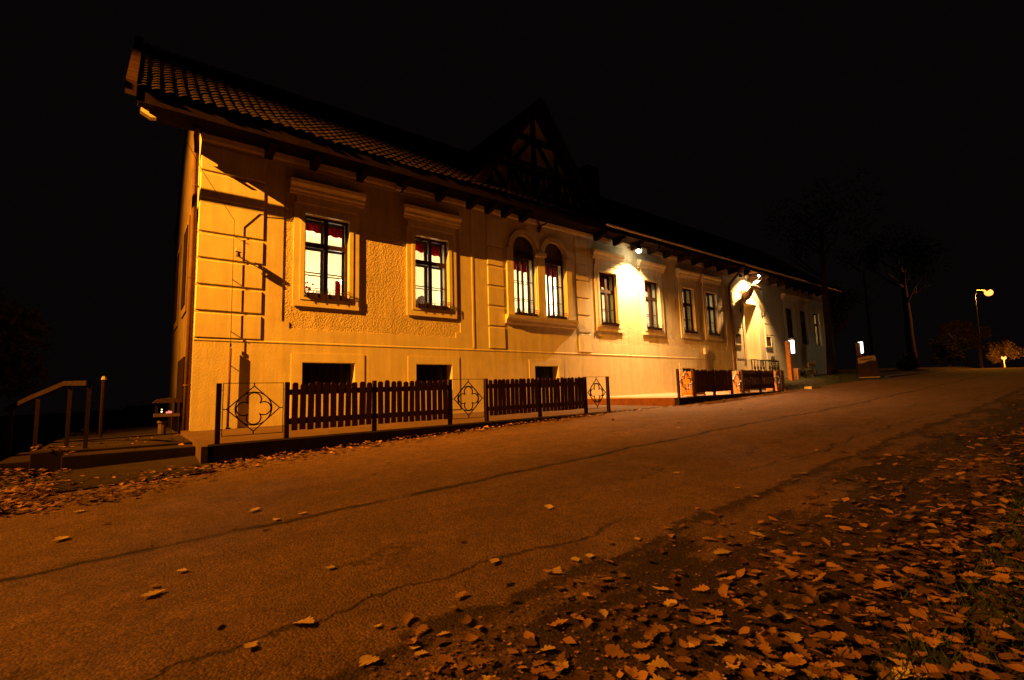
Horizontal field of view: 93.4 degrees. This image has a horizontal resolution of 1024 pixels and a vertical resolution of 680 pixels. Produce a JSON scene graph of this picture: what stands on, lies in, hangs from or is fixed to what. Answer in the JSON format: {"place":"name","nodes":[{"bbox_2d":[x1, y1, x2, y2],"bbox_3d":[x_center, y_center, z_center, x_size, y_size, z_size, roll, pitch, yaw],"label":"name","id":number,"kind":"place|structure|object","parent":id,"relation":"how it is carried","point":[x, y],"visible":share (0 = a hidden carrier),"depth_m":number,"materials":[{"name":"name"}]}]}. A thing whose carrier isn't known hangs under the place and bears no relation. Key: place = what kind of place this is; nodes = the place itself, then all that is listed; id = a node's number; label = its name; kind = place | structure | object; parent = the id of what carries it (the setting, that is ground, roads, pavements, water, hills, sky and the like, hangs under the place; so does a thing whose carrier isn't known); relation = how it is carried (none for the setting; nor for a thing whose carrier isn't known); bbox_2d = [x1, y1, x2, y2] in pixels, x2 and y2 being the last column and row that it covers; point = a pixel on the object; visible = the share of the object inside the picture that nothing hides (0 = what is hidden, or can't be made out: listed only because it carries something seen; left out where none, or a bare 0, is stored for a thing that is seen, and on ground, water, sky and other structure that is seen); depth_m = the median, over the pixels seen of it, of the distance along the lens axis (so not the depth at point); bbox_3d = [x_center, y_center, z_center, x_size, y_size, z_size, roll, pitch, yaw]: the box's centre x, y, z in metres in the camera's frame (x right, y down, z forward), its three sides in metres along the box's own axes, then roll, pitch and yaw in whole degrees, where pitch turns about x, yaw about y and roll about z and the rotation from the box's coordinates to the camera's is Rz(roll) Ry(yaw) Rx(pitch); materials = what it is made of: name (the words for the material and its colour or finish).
{"place":"outdoors","nodes":[
{"label":"outdoors","id":0,"kind":"place"},
{"bbox_2d":[46,456,213,492],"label":"step","id":1,"kind":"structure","parent":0,"point":[89,480],"depth_m":6.29,"materials":[{"name":"concrete"}]},
{"bbox_2d":[0,367,1023,679],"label":"road","id":2,"kind":"structure","parent":0,"point":[424,529],"depth_m":3.37,"materials":[{"name":"asphalt"}]},
{"bbox_2d":[291,616,314,623],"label":"oak leaf","id":3,"kind":"object","parent":2,"relation":"on","point":[308,620],"visible":1,"depth_m":2.33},
{"bbox_2d":[359,655,379,666],"bbox_3d":[-0.590,1.323,1.992,0.110,0.011,0.092,-15,-11,31],"label":"oak leaf","id":4,"kind":"object","parent":2,"relation":"on","point":[364,659],"visible":1,"depth_m":2.00,"materials":[{"name":"plant"}]},
{"bbox_2d":[403,613,413,624],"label":"oak leaf","id":5,"kind":"object","parent":2,"relation":"on","point":[408,617],"visible":1,"depth_m":2.32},
{"bbox_2d":[438,654,455,662],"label":"oak leaf","id":6,"kind":"object","parent":2,"relation":"on","point":[444,657],"visible":1,"depth_m":1.98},
{"bbox_2d":[471,656,488,664],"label":"oak leaf","id":7,"kind":"object","parent":2,"relation":"on","point":[478,660],"visible":0.89,"depth_m":1.96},
{"bbox_2d":[0,390,1023,679],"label":"leaf litter","id":8,"kind":"object","parent":2,"relation":"on","point":[922,626],"visible":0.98,"depth_m":2.43,"materials":[{"name":"brown plant"}]},
{"bbox_2d":[756,663,775,671],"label":"oak leaf","id":9,"kind":"object","parent":8,"relation":"on","point":[764,667],"visible":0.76,"depth_m":1.81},
{"bbox_2d":[807,666,837,679],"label":"oak leaf","id":10,"kind":"object","parent":8,"relation":"on","point":[816,670],"visible":0.98,"depth_m":1.76,"materials":[{"name":"plant"}]},
{"bbox_2d":[817,660,844,667],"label":"oak leaf","id":11,"kind":"object","parent":8,"relation":"on","point":[836,664],"visible":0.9,"depth_m":1.81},
{"bbox_2d":[885,656,916,668],"bbox_3d":[1.416,1.175,1.755,0.092,0.006,0.071,5,2,37],"label":"oak leaf","id":12,"kind":"object","parent":8,"relation":"on","point":[898,662],"visible":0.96,"depth_m":1.76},
{"bbox_2d":[891,667,912,679],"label":"oak leaf","id":13,"kind":"object","parent":8,"relation":"on","point":[901,671],"visible":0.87,"depth_m":1.72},
{"bbox_2d":[915,663,938,672],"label":"oak leaf","id":14,"kind":"object","parent":8,"relation":"on","point":[933,668],"visible":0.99,"depth_m":1.71,"materials":[{"name":"plant"}]},
{"bbox_2d":[517,637,536,645],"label":"oak leaf","id":15,"kind":"object","parent":2,"relation":"on","point":[528,641],"visible":1,"depth_m":2.08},
{"bbox_2d":[530,665,546,673],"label":"oak leaf","id":16,"kind":"object","parent":2,"relation":"on","point":[536,670],"visible":1,"depth_m":1.89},
{"bbox_2d":[542,664,557,678],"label":"oak leaf","id":17,"kind":"object","parent":2,"relation":"on","point":[549,673],"visible":1,"depth_m":1.86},
{"bbox_2d":[564,674,589,679],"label":"oak leaf","id":18,"kind":"object","parent":2,"relation":"on","point":[585,677],"visible":1,"depth_m":1.82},
{"bbox_2d":[605,644,630,657],"bbox_3d":[0.434,1.281,1.983,0.108,0.006,0.085,3,8,31],"label":"oak leaf","id":19,"kind":"object","parent":2,"relation":"on","point":[612,650],"visible":1,"depth_m":1.99,"materials":[{"name":"plant"}]},
{"bbox_2d":[619,607,633,617],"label":"oak leaf","id":20,"kind":"object","parent":2,"relation":"on","point":[626,611],"visible":1,"depth_m":2.29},
{"bbox_2d":[632,641,650,647],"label":"oak leaf","id":21,"kind":"object","parent":2,"relation":"on","point":[639,644],"visible":1,"depth_m":2.02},
{"bbox_2d":[647,656,668,667],"bbox_3d":[0.569,1.269,1.895,0.091,0.012,0.063,-4,4,6],"label":"oak leaf","id":22,"kind":"object","parent":2,"relation":"on","point":[659,663],"visible":0.99,"depth_m":1.90,"materials":[{"name":"plant"}]},
{"bbox_2d":[650,622,668,631],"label":"oak leaf","id":23,"kind":"object","parent":2,"relation":"on","point":[661,628],"visible":1,"depth_m":2.14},
{"bbox_2d":[675,656,691,662],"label":"oak leaf","id":24,"kind":"object","parent":2,"relation":"on","point":[684,659],"visible":1,"depth_m":1.89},
{"bbox_2d":[674,662,699,671],"bbox_3d":[0.666,1.238,1.826,0.099,0.005,0.078,6,-11,5],"label":"oak leaf","id":25,"kind":"object","parent":2,"relation":"on","point":[684,666],"visible":1,"depth_m":1.82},
{"bbox_2d":[707,635,726,645],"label":"oak leaf","id":26,"kind":"object","parent":2,"relation":"on","point":[718,640],"visible":0.98,"depth_m":2.00,"materials":[{"name":"plant"}]},
{"bbox_2d":[709,671,726,679],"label":"oak leaf","id":27,"kind":"object","parent":2,"relation":"on","point":[722,675],"visible":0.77,"depth_m":1.79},
{"bbox_2d":[707,668,722,679],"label":"oak leaf","id":28,"kind":"object","parent":27,"relation":"on","point":[715,674],"visible":1,"depth_m":1.77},
{"bbox_2d":[712,665,731,670],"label":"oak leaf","id":29,"kind":"object","parent":2,"relation":"on","point":[719,668],"visible":1,"depth_m":1.81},
{"bbox_2d":[726,660,740,668],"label":"oak leaf","id":30,"kind":"object","parent":2,"relation":"on","point":[735,664],"visible":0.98,"depth_m":1.83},
{"bbox_2d":[755,669,768,679],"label":"oak leaf","id":31,"kind":"object","parent":2,"relation":"on","point":[761,675],"visible":1,"depth_m":1.76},
{"bbox_2d":[756,641,772,653],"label":"oak leaf","id":32,"kind":"object","parent":2,"relation":"on","point":[765,649],"visible":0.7,"depth_m":1.96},
{"bbox_2d":[772,663,791,678],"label":"oak leaf","id":33,"kind":"object","parent":2,"relation":"on","point":[779,667],"visible":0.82,"depth_m":1.81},
{"bbox_2d":[776,610,792,619],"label":"oak leaf","id":34,"kind":"object","parent":2,"relation":"on","point":[784,615],"visible":0.97,"depth_m":2.20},
{"bbox_2d":[784,632,802,643],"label":"oak leaf","id":35,"kind":"object","parent":2,"relation":"on","point":[796,637],"visible":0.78,"depth_m":2.04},
{"bbox_2d":[791,644,811,659],"bbox_3d":[1.136,1.222,1.888,0.067,0.012,0.097,8,0,-12],"label":"oak leaf","id":36,"kind":"object","parent":2,"relation":"on","point":[799,649],"visible":1,"depth_m":1.90,"materials":[{"name":"plant"}]},
{"bbox_2d":[801,668,823,677],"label":"oak leaf","id":37,"kind":"object","parent":2,"relation":"on","point":[808,672],"visible":0.72,"depth_m":1.79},
{"bbox_2d":[831,649,854,658],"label":"oak leaf","id":38,"kind":"object","parent":2,"relation":"on","point":[846,654],"visible":0.99,"depth_m":1.87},
{"bbox_2d":[835,654,852,667],"bbox_3d":[1.266,1.221,1.837,0.041,0.007,0.087,-3,-6,14],"label":"oak leaf","id":39,"kind":"object","parent":2,"relation":"on","point":[845,661],"visible":0.97,"depth_m":1.83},
{"bbox_2d":[841,669,871,676],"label":"oak leaf","id":40,"kind":"object","parent":2,"relation":"on","point":[857,672],"visible":0.97,"depth_m":1.77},
{"bbox_2d":[879,670,895,679],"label":"oak leaf","id":41,"kind":"object","parent":2,"relation":"on","point":[882,674],"visible":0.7,"depth_m":1.73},
{"bbox_2d":[884,369,946,377],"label":"road kerb","id":42,"kind":"structure","parent":2,"relation":"on","point":[905,374],"depth_m":28.23,"materials":[{"name":"concrete"}]},
{"bbox_2d":[974,288,992,367],"bbox_3d":[36.438,-0.985,37.182,3.556,6.276,0.540,1,-7,-24],"label":"street lamp","id":43,"kind":"object","parent":2,"relation":"on","point":[988,292],"visible":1,"depth_m":36.75,"materials":[{"name":"metal"}]},
{"bbox_2d":[0,366,1023,679],"bbox_3d":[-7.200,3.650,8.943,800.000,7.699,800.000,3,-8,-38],"label":"ground","id":44,"kind":"structure","parent":0,"point":[134,420],"depth_m":21.66,"materials":[{"name":"soil"}]},
{"bbox_2d":[0,287,54,399],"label":"leafy tree","id":45,"kind":"object","parent":44,"relation":"on","point":[14,328],"visible":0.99,"depth_m":12.75,"materials":[{"name":"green plant"}]},
{"bbox_2d":[0,433,194,478],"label":"stone landing","id":46,"kind":"object","parent":44,"relation":"on","point":[109,451],"visible":0.44,"depth_m":7.00,"materials":[{"name":"concrete"}]},
{"bbox_2d":[5,381,91,458],"bbox_3d":[-7.276,1.334,7.611,2.452,1.347,0.252,-5,-7,24],"label":"handrail","id":47,"kind":"object","parent":46,"relation":"on","point":[11,408],"visible":0.89,"depth_m":7.68,"materials":[{"name":"brown wood"}]},
{"bbox_2d":[98,376,106,437],"bbox_3d":[-9.535,1.660,11.210,0.111,1.630,0.111,3,-8,-38],"label":"garden bollard","id":48,"kind":"object","parent":44,"relation":"on","point":[102,402],"visible":0.83,"depth_m":11.20,"materials":[{"name":"metal"}]},
{"bbox_2d":[153,398,181,433],"bbox_3d":[-7.709,1.806,10.749,0.540,1.030,0.500,3,-8,-38],"label":"shrine","id":49,"kind":"object","parent":44,"relation":"on","point":[162,425],"visible":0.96,"depth_m":10.67,"materials":[{"name":"wood"}]},
{"bbox_2d":[180,430,212,464],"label":"terrace end kerb","id":50,"kind":"structure","parent":44,"relation":"on","point":[202,450],"depth_m":7.01,"materials":[{"name":"concrete"}]},
{"bbox_2d":[207,411,616,464],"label":"terrace kerb","id":51,"kind":"structure","parent":44,"relation":"on","point":[229,452],"depth_m":7.89,"materials":[{"name":"concrete"}]},
{"bbox_2d":[214,376,610,443],"bbox_3d":[-0.915,1.217,9.644,8.604,0.955,0.067,3,-8,-38],"label":"picket fence","id":52,"kind":"object","parent":51,"relation":"on","point":[533,400],"visible":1,"depth_m":8.81,"materials":[{"name":"wood"}]},
{"bbox_2d":[191,405,667,443],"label":"terrace","id":53,"kind":"structure","parent":44,"relation":"on","point":[208,435],"depth_m":9.79,"materials":[{"name":"concrete"}]},
{"bbox_2d":[587,398,674,405],"bbox_3d":[3.725,2.245,15.517,0.033,0.722,3.500,3,-8,-38],"label":"terrace riser","id":54,"kind":"object","parent":53,"relation":"attached to","point":[651,401],"visible":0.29,"depth_m":15.18,"materials":[{"name":"concrete"}]},
{"bbox_2d":[125,35,840,433],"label":"country inn","id":55,"kind":"structure","parent":44,"relation":"on","point":[279,167],"depth_m":13.77,"materials":[{"name":"beige paint"}]},
{"bbox_2d":[137,102,155,120],"bbox_3d":[-7.190,-4.538,9.499,0.305,0.331,0.140,3,-8,-38],"label":"floodlight","id":56,"kind":"object","parent":55,"relation":"hanging from","point":[145,113],"visible":0.91,"depth_m":9.46,"materials":[{"name":"metal"}]},
{"bbox_2d":[173,245,180,330],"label":"gable window","id":57,"kind":"structure","parent":55,"relation":"in","point":[178,262],"depth_m":14.10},
{"bbox_2d":[176,356,184,433],"bbox_3d":[-7.957,1.341,11.570,0.058,1.750,1.850,3,-8,-38],"label":"side door","id":58,"kind":"structure","parent":55,"relation":"in","point":[181,363],"depth_m":11.20,"materials":[{"name":"wood"}]},
{"bbox_2d":[181,215,190,318],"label":"gable window","id":59,"kind":"structure","parent":55,"relation":"in","point":[187,230],"depth_m":11.93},
{"bbox_2d":[306,223,341,238],"bbox_3d":[-4.844,-2.864,12.282,1.120,0.425,0.028,3,-8,-38],"label":"valance","id":60,"kind":"object","parent":55,"relation":"attached to","point":[332,232],"visible":0.48,"depth_m":12.39,"materials":[{"name":"red fabric"}]},
{"bbox_2d":[304,287,349,300],"bbox_3d":[-4.497,-1.101,11.711,1.051,0.227,0.186,3,-8,-38],"label":"flower box","id":61,"kind":"object","parent":55,"relation":"attached to","point":[326,295],"visible":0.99,"depth_m":11.64,"materials":[{"name":"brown wood"}]},
{"bbox_2d":[290,353,363,417],"bbox_3d":[-4.469,1.084,11.648,1.720,1.470,0.342,3,-8,-38],"label":"basement window","id":62,"kind":"structure","parent":55,"relation":"in","point":[302,373],"depth_m":11.65,"materials":[{"name":"paint"}]},
{"bbox_2d":[289,177,366,310],"bbox_3d":[-4.587,-2.281,11.911,1.790,3.060,0.630,3,-8,-38],"label":"window","id":63,"kind":"structure","parent":55,"relation":"in","point":[312,198],"depth_m":11.89,"materials":[{"name":"paint"}]},
{"bbox_2d":[415,243,439,256],"bbox_3d":[-2.570,-2.716,14.058,1.123,0.465,0.028,3,-8,-38],"label":"valance","id":64,"kind":"object","parent":55,"relation":"attached to","point":[419,247],"visible":0.38,"depth_m":14.12,"materials":[{"name":"red fabric"}]},
{"bbox_2d":[402,204,461,318],"bbox_3d":[-2.313,-2.153,13.690,1.790,3.060,0.630,3,-8,-38],"label":"window","id":65,"kind":"structure","parent":55,"relation":"in","point":[423,222],"depth_m":13.70,"materials":[{"name":"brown wood"}]},
{"bbox_2d":[416,299,449,309],"bbox_3d":[-2.223,-0.973,13.490,1.051,0.227,0.186,3,-8,-38],"label":"flower box","id":66,"kind":"object","parent":55,"relation":"attached to","point":[429,306],"visible":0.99,"depth_m":13.38,"materials":[{"name":"metal"}]},
{"bbox_2d":[408,356,459,410],"bbox_3d":[-2.227,1.210,13.402,1.600,1.470,0.342,3,-8,-38],"label":"basement window","id":67,"kind":"structure","parent":55,"relation":"in","point":[424,373],"depth_m":13.49,"materials":[{"name":"paint"}]},
{"bbox_2d":[513,260,526,272],"bbox_3d":[0.123,-2.546,16.162,1.002,0.501,0.028,3,-8,-38],"label":"valance","id":68,"kind":"object","parent":55,"relation":"attached to","point":[524,267],"visible":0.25,"depth_m":16.29,"materials":[{"name":"red fabric"}]},
{"bbox_2d":[508,229,540,312],"bbox_3d":[0.309,-2.184,15.896,1.360,2.870,0.465,3,-8,-38],"label":"arched window","id":69,"kind":"structure","parent":55,"relation":"in","point":[522,249],"depth_m":15.95,"materials":[{"name":"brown wood"}]},
{"bbox_2d":[515,308,538,316],"bbox_3d":[0.467,-0.871,15.600,0.904,0.227,0.186,3,-8,-38],"label":"flower box","id":70,"kind":"object","parent":55,"relation":"on","point":[521,312],"visible":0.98,"depth_m":15.53,"materials":[{"name":"metal"}]},
{"bbox_2d":[529,359,563,402],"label":"basement window","id":71,"kind":"structure","parent":55,"relation":"in","point":[535,372],"depth_m":16.03,"materials":[{"name":"paint"}]},
{"bbox_2d":[540,237,568,315],"bbox_3d":[1.371,-2.124,16.727,1.360,2.870,0.465,3,-8,-38],"label":"arched window","id":72,"kind":"structure","parent":55,"relation":"in","point":[553,260],"depth_m":16.80,"materials":[{"name":"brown wood"}]},
{"bbox_2d":[547,312,567,319],"bbox_3d":[1.529,-0.811,16.431,0.904,0.227,0.186,3,-8,-38],"label":"flower box","id":73,"kind":"object","parent":55,"relation":"on","point":[557,316],"visible":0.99,"depth_m":16.34,"materials":[{"name":"metal"}]},
{"bbox_2d":[591,248,624,332],"bbox_3d":[3.581,-1.821,18.300,1.720,3.060,0.630,3,-8,-38],"label":"window","id":74,"kind":"structure","parent":55,"relation":"in","point":[604,261],"depth_m":18.30,"materials":[{"name":"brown wood"}]},
{"bbox_2d":[601,319,620,326],"bbox_3d":[3.671,-0.641,18.100,1.051,0.227,0.186,3,-8,-38],"label":"flower box","id":75,"kind":"object","parent":55,"relation":"attached to","point":[606,322],"visible":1,"depth_m":18.03,"materials":[{"name":"metal"}]},
{"bbox_2d":[637,259,666,335],"bbox_3d":[5.721,-1.700,19.974,1.720,3.060,0.630,3,-8,-38],"label":"window","id":76,"kind":"structure","parent":55,"relation":"in","point":[649,271],"depth_m":19.95,"materials":[{"name":"paint"}]},
{"bbox_2d":[675,268,699,338],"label":"window","id":77,"kind":"structure","parent":55,"relation":"in","point":[686,279],"depth_m":21.57,"materials":[{"name":"brown wood"}]},
{"bbox_2d":[679,363,698,390],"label":"basement window","id":78,"kind":"structure","parent":55,"relation":"in","point":[681,365],"depth_m":21.04,"materials":[{"name":"paint"}]},
{"bbox_2d":[700,274,721,340],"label":"window","id":79,"kind":"structure","parent":55,"relation":"in","point":[710,284],"depth_m":22.78,"materials":[{"name":"brown wood"}]},
{"bbox_2d":[734,332,741,344],"bbox_3d":[11.225,-0.064,23.933,0.680,0.630,0.049,3,-8,-38],"label":"menu case","id":80,"kind":"object","parent":55,"relation":"attached to","point":[738,337],"visible":0.91,"depth_m":23.92,"materials":[{"name":"wood"}]},
{"bbox_2d":[739,272,761,303],"bbox_3d":[12.144,-2.680,24.529,2.053,1.544,0.992,9,-13,-60],"label":"stag trophy","id":81,"kind":"object","parent":55,"relation":"attached to","point":[746,295],"visible":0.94,"depth_m":24.47,"materials":[{"name":"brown wood"}]},
{"bbox_2d":[765,335,771,347],"bbox_3d":[13.813,0.082,25.958,0.680,0.630,0.049,3,-8,-38],"label":"menu case","id":82,"kind":"object","parent":55,"relation":"attached to","point":[768,341],"visible":1,"depth_m":25.95,"materials":[{"name":"wood"}]},
{"bbox_2d":[781,293,797,346],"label":"window","id":83,"kind":"structure","parent":55,"relation":"in","point":[788,300],"depth_m":28.09,"materials":[{"name":"brown wood"}]},
{"bbox_2d":[796,297,810,347],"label":"window","id":84,"kind":"structure","parent":55,"relation":"in","point":[802,303],"depth_m":29.22,"materials":[{"name":"brown wood"}]},
{"bbox_2d":[809,300,823,348],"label":"window","id":85,"kind":"structure","parent":55,"relation":"in","point":[815,306],"depth_m":30.44,"materials":[{"name":"brown wood"}]},
{"bbox_2d":[674,390,788,405],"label":"terrace kerb","id":86,"kind":"structure","parent":44,"relation":"on","point":[688,400],"depth_m":15.12,"materials":[{"name":"concrete"}]},
{"bbox_2d":[676,369,783,397],"bbox_3d":[7.627,1.423,16.362,6.974,0.850,0.067,3,-8,-38],"label":"picket fence","id":87,"kind":"object","parent":86,"relation":"on","point":[713,381],"visible":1,"depth_m":15.88,"materials":[{"name":"wood"}]},
{"bbox_2d":[785,338,794,380],"bbox_3d":[13.688,1.010,23.615,0.700,2.200,0.240,3,-8,-38],"label":"lantern post","id":88,"kind":"object","parent":44,"relation":"on","point":[789,347],"visible":0.85,"depth_m":23.43,"materials":[{"name":"orange wood"}]},
{"bbox_2d":[800,367,813,378],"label":"bush","id":89,"kind":"object","parent":44,"relation":"on","point":[804,372],"visible":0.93,"depth_m":24.49,"materials":[{"name":"green plant"}]},
{"bbox_2d":[807,361,817,377],"bbox_3d":[15.963,1.634,25.645,0.505,1.030,0.551,-4,-7,20],"label":"flower urn","id":90,"kind":"object","parent":44,"relation":"on","point":[812,365],"visible":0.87,"depth_m":25.52,"materials":[{"name":"stone"}]},
{"bbox_2d":[764,164,885,374],"bbox_3d":[18.451,-3.647,28.801,5.674,12.068,5.885,-3,-6,12],"label":"tall tree","id":91,"kind":"object","parent":44,"relation":"on","point":[822,251],"visible":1,"depth_m":28.64,"materials":[{"name":"brown plant"}]},
{"bbox_2d":[822,280,863,357],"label":"leafy tree","id":92,"kind":"object","parent":44,"relation":"on","point":[842,300],"visible":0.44,"depth_m":53.66,"materials":[{"name":"green plant"}]},
{"bbox_2d":[855,340,863,355],"bbox_3d":[19.882,1.108,27.468,0.700,2.200,0.240,3,-8,-38],"label":"lantern post","id":93,"kind":"object","parent":44,"relation":"on","point":[859,347],"visible":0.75,"depth_m":27.37,"materials":[{"name":"metal"}]},
{"bbox_2d":[835,235,889,354],"bbox_3d":[23.808,-2.305,32.251,3.076,9.441,2.667,-3,-6,13],"label":"thin tree","id":94,"kind":"object","parent":44,"relation":"on","point":[874,256],"visible":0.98,"depth_m":32.41,"materials":[{"name":"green plant"}]},
{"bbox_2d":[856,354,879,379],"bbox_3d":[18.179,1.378,24.706,0.880,1.287,0.573,-4,-7,22],"label":"pavement sign","id":95,"kind":"object","parent":44,"relation":"on","point":[867,365],"visible":0.99,"depth_m":24.55,"materials":[{"name":"beige paint"}]},
{"bbox_2d":[850,223,951,367],"bbox_3d":[32.752,-3.770,39.998,5.736,12.158,6.674,-3,-6,12],"label":"tall tree","id":96,"kind":"object","parent":44,"relation":"on","point":[909,332],"visible":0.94,"depth_m":39.81,"materials":[{"name":"brown plant"}]},
{"bbox_2d":[785,373,1023,679],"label":"grass","id":97,"kind":"structure","parent":44,"relation":"on","point":[960,655],"depth_m":2.10,"materials":[{"name":"plant"}]},
{"bbox_2d":[895,351,917,370],"bbox_3d":[26.645,1.629,32.458,1.988,1.717,1.273,9,-12,-59],"label":"bush","id":98,"kind":"object","parent":44,"relation":"on","point":[905,365],"visible":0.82,"depth_m":32.35,"materials":[{"name":"green plant"}]},
{"bbox_2d":[928,333,969,366],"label":"leafy tree","id":99,"kind":"object","parent":44,"relation":"on","point":[952,351],"visible":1,"depth_m":44.67,"materials":[{"name":"green plant"}]},
{"bbox_2d":[938,319,991,366],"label":"leafy tree","id":100,"kind":"object","parent":44,"relation":"on","point":[957,329],"visible":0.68,"depth_m":57.65,"materials":[{"name":"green plant"}]},
{"bbox_2d":[983,340,1023,367],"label":"leafy tree","id":101,"kind":"object","parent":44,"relation":"on","point":[1006,348],"visible":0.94,"depth_m":68.36,"materials":[{"name":"green plant"}]},
{"bbox_2d":[0,0,1023,415],"label":"sky","id":102,"kind":"structure","parent":0,"point":[703,115],"materials":[{"name":"black"}]},
{"bbox_2d":[587,390,780,398],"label":"terrace","id":103,"kind":"structure","parent":0,"point":[665,395],"depth_m":16.82,"materials":[{"name":"concrete"}]},
{"bbox_2d":[680,371,705,395],"bbox_3d":[5.820,1.410,15.528,0.760,0.773,0.430,3,-8,-38],"label":"wooden planter","id":104,"kind":"object","parent":103,"relation":"on","point":[686,381],"visible":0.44,"depth_m":15.30,"materials":[{"name":"orange wood"}]},
{"bbox_2d":[729,371,749,392],"bbox_3d":[8.180,1.516,17.378,0.760,0.773,0.430,3,-8,-38],"label":"wooden planter","id":105,"kind":"object","parent":103,"relation":"on","point":[736,380],"visible":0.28,"depth_m":17.08,"materials":[{"name":"orange wood"}]},
{"bbox_2d":[766,371,785,390],"bbox_3d":[10.461,1.617,19.166,0.760,0.773,0.430,3,-8,-38],"label":"wooden planter","id":106,"kind":"object","parent":103,"relation":"on","point":[776,387],"visible":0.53,"depth_m":18.93,"materials":[{"name":"orange wood"}]},
{"bbox_3d":[12.738,2.428,24.077,5.300,0.900,1.090,3,-8,-38],"label":"entrance landing","id":107,"kind":"object","parent":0,"visible":0},
{"bbox_2d":[751,359,779,370],"bbox_3d":[12.621,1.467,23.928,2.952,0.984,0.087,3,-8,-38],"label":"iron railing","id":108,"kind":"object","parent":107,"relation":"on","point":[764,367],"visible":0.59,"depth_m":23.77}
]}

